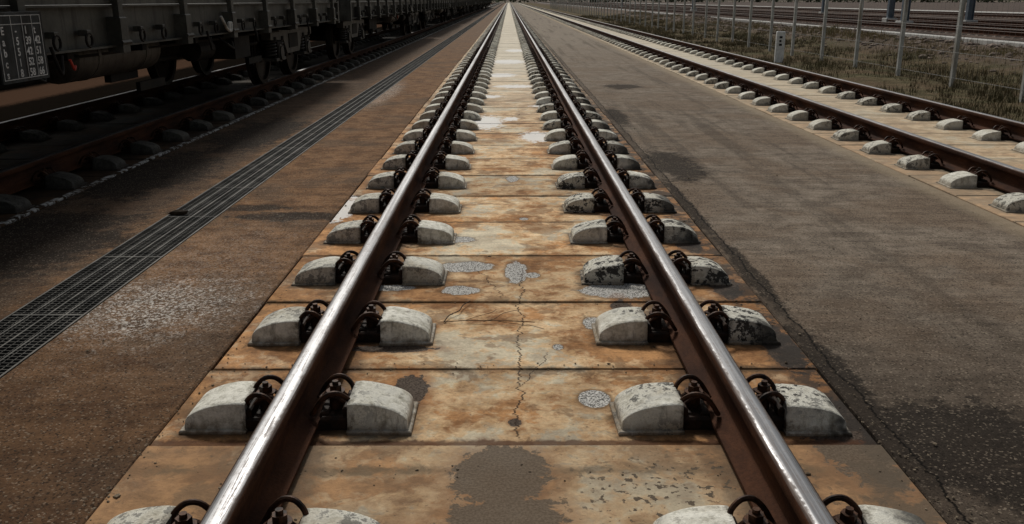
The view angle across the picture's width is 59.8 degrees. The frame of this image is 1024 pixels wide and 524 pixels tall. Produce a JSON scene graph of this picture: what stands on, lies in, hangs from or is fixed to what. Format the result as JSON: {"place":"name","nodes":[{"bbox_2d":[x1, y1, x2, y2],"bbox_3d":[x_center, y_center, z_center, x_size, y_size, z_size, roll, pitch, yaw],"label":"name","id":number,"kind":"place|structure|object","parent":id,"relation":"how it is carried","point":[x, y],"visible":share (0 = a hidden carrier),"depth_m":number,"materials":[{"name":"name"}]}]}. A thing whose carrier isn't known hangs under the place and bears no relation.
{"place":"outdoors","nodes":[
{"label":"outdoors","id":0,"kind":"place"},
{"bbox_2d":[0,3,493,121],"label":"concrete apron","id":1,"kind":"object","parent":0,"point":[18,102],"visible":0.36,"depth_m":14.57,"materials":[{"name":"grey concrete"}]},
{"bbox_2d":[0,2,501,227],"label":"railway track","id":2,"kind":"structure","parent":0,"point":[50,157],"depth_m":10.26,"materials":[{"name":"metal"}]},
{"bbox_2d":[0,0,339,90],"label":"freight wagon","id":3,"kind":"object","parent":2,"relation":"on","point":[60,41],"visible":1,"depth_m":8.14,"materials":[{"name":"green paint"}]},
{"bbox_2d":[298,0,428,59],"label":"freight wagon","id":4,"kind":"object","parent":2,"relation":"on","point":[358,19],"visible":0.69,"depth_m":20.90,"materials":[{"name":"green paint"}]},
{"bbox_2d":[382,0,456,30],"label":"freight wagon","id":5,"kind":"object","parent":2,"relation":"on","point":[441,8],"visible":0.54,"depth_m":40.39,"materials":[{"name":"green paint"}]},
{"bbox_2d":[447,0,469,19],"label":"freight wagon","id":6,"kind":"object","parent":2,"relation":"on","point":[460,8],"visible":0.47,"depth_m":61.28,"materials":[{"name":"green paint"}]},
{"bbox_2d":[456,0,477,14],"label":"freight wagon","id":7,"kind":"object","parent":2,"relation":"on","point":[470,7],"visible":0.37,"depth_m":82.23,"materials":[{"name":"green paint"}]},
{"bbox_2d":[472,0,482,11],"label":"freight wagon","id":8,"kind":"object","parent":2,"relation":"on","point":[479,4],"visible":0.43,"depth_m":99.91,"materials":[{"name":"green paint"}]},
{"bbox_2d":[478,0,486,9],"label":"freight wagon","id":9,"kind":"object","parent":2,"relation":"on","point":[484,3],"visible":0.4,"depth_m":121.44,"materials":[{"name":"green paint"}]},
{"bbox_2d":[0,3,503,319],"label":"concrete apron","id":10,"kind":"object","parent":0,"point":[105,211],"visible":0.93,"depth_m":6.96,"materials":[{"name":"grey concrete"}]},
{"bbox_2d":[0,4,502,378],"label":"drain grate","id":11,"kind":"object","parent":10,"relation":"on","point":[30,328],"visible":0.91,"depth_m":5.40,"materials":[{"name":"grey metal"}]},
{"bbox_2d":[168,209,187,215],"bbox_3d":[-2.325,-0.344,6.194,0.146,0.046,0.044,-2,17,-8],"label":"stone","id":12,"kind":"object","parent":11,"relation":"on","point":[178,212],"visible":1,"depth_m":6.18,"materials":[{"name":"black stone"}]},
{"bbox_2d":[10,85,1020,523],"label":"loose grit","id":13,"kind":"object","parent":10,"relation":"on","point":[118,495],"visible":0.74,"depth_m":3.58,"materials":[{"name":"grey gravel"}]},
{"bbox_2d":[0,3,505,523],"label":"concrete apron","id":14,"kind":"object","parent":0,"point":[152,353],"visible":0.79,"depth_m":4.00,"materials":[{"name":"concrete"}]},
{"bbox_2d":[85,3,946,523],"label":"railway track","id":15,"kind":"structure","parent":0,"point":[391,271],"depth_m":3.53,"materials":[{"name":"metal"}]},
{"bbox_2d":[444,301,542,328],"bbox_3d":[-0.054,0.241,4.194,0.474,0.023,0.299,3,17,11],"label":"dry twig","id":16,"kind":"object","parent":15,"relation":"on","point":[484,320],"visible":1,"depth_m":4.10,"materials":[{"name":"brown wood"}]},
{"bbox_2d":[492,1,1023,2],"bbox_3d":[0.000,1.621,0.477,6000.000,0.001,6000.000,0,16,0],"label":"ground","id":17,"kind":"structure","parent":0,"point":[715,1],"depth_m":1082.37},
{"bbox_2d":[492,0,1023,2],"bbox_3d":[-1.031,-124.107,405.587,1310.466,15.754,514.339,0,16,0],"label":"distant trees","id":18,"kind":"object","parent":17,"relation":"on","point":[986,1],"visible":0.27,"depth_m":592.81,"materials":[{"name":"green plant"}]},
{"bbox_2d":[515,2,1023,226],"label":"railway track","id":19,"kind":"structure","parent":17,"relation":"on","point":[974,158],"depth_m":10.76,"materials":[{"name":"concrete"}]},
{"bbox_2d":[504,0,1022,0],"label":"sky","id":20,"kind":"structure","parent":0,"point":[504,0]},
{"bbox_2d":[511,3,1023,523],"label":"concrete apron","id":21,"kind":"object","parent":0,"point":[867,219],"visible":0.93,"depth_m":5.05,"materials":[{"name":"grey concrete"}]},
{"bbox_2d":[523,2,1023,122],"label":"grass verge ground","id":22,"kind":"structure","parent":0,"point":[860,77],"depth_m":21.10,"materials":[{"name":"green plant"}]},
{"bbox_2d":[774,31,785,62],"bbox_3d":[6.563,-5.244,21.818,0.210,0.800,0.087,0,16,0],"label":"distance marker post","id":23,"kind":"object","parent":22,"relation":"on","point":[779,46],"visible":0.92,"depth_m":21.78,"materials":[{"name":"white paint"}]},
{"bbox_2d":[552,0,1023,101],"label":"wire fence","id":24,"kind":"object","parent":22,"relation":"on","point":[957,36],"visible":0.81,"depth_m":22.27,"materials":[{"name":"metal"}]},
{"bbox_2d":[618,11,1023,72],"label":"rubble","id":25,"kind":"object","parent":22,"relation":"on","point":[995,46],"visible":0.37,"depth_m":27.33,"materials":[{"name":"grey stone"}]},
{"bbox_2d":[536,2,1023,20],"bbox_3d":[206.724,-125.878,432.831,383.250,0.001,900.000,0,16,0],"label":"yard ground","id":26,"kind":"structure","parent":0,"point":[1015,7],"depth_m":246.90,"materials":[{"name":"gravel"}]},
{"bbox_2d":[538,2,1023,46],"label":"kerb","id":27,"kind":"structure","parent":26,"relation":"on","point":[989,41],"depth_m":35.68,"materials":[{"name":"concrete"}]},
{"bbox_2d":[543,2,1023,41],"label":"railway track","id":28,"kind":"structure","parent":26,"relation":"on","point":[970,31],"depth_m":45.55,"materials":[{"name":"metal"}]},
{"bbox_2d":[551,2,1023,29],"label":"railway track","id":29,"kind":"structure","parent":26,"relation":"on","point":[991,25],"depth_m":58.71,"materials":[{"name":"metal"}]},
{"bbox_2d":[564,2,1023,24],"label":"railway track","id":30,"kind":"structure","parent":26,"relation":"on","point":[944,19],"depth_m":71.41,"materials":[{"name":"metal"}]},
{"bbox_2d":[581,2,1023,19],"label":"railway track","id":31,"kind":"structure","parent":26,"relation":"on","point":[998,16],"depth_m":96.72,"materials":[{"name":"metal"}]},
{"bbox_2d":[593,2,1023,14],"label":"railway track","id":32,"kind":"structure","parent":26,"relation":"on","point":[863,9],"depth_m":110.49,"materials":[{"name":"metal"}]},
{"bbox_2d":[818,0,824,12],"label":"catenary mast","id":33,"kind":"object","parent":26,"relation":"on","point":[822,6],"visible":0.43,"depth_m":84.62,"materials":[{"name":"metal"}]},
{"bbox_2d":[882,0,897,21],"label":"catenary mast","id":34,"kind":"object","parent":26,"relation":"on","point":[891,10],"visible":0.76,"depth_m":55.82,"materials":[{"name":"metal"}]},
{"bbox_2d":[895,0,913,23],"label":"catenary mast","id":35,"kind":"object","parent":26,"relation":"on","point":[908,21],"visible":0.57,"depth_m":48.17,"materials":[{"name":"metal"}]},
{"bbox_2d":[963,0,977,22],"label":"catenary mast","id":36,"kind":"object","parent":26,"relation":"on","point":[969,11],"visible":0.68,"depth_m":50.08,"materials":[{"name":"metal"}]},
{"bbox_2d":[641,3,1023,12],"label":"service path","id":37,"kind":"structure","parent":0,"point":[872,9],"depth_m":139.92,"materials":[{"name":"concrete"}]}
]}

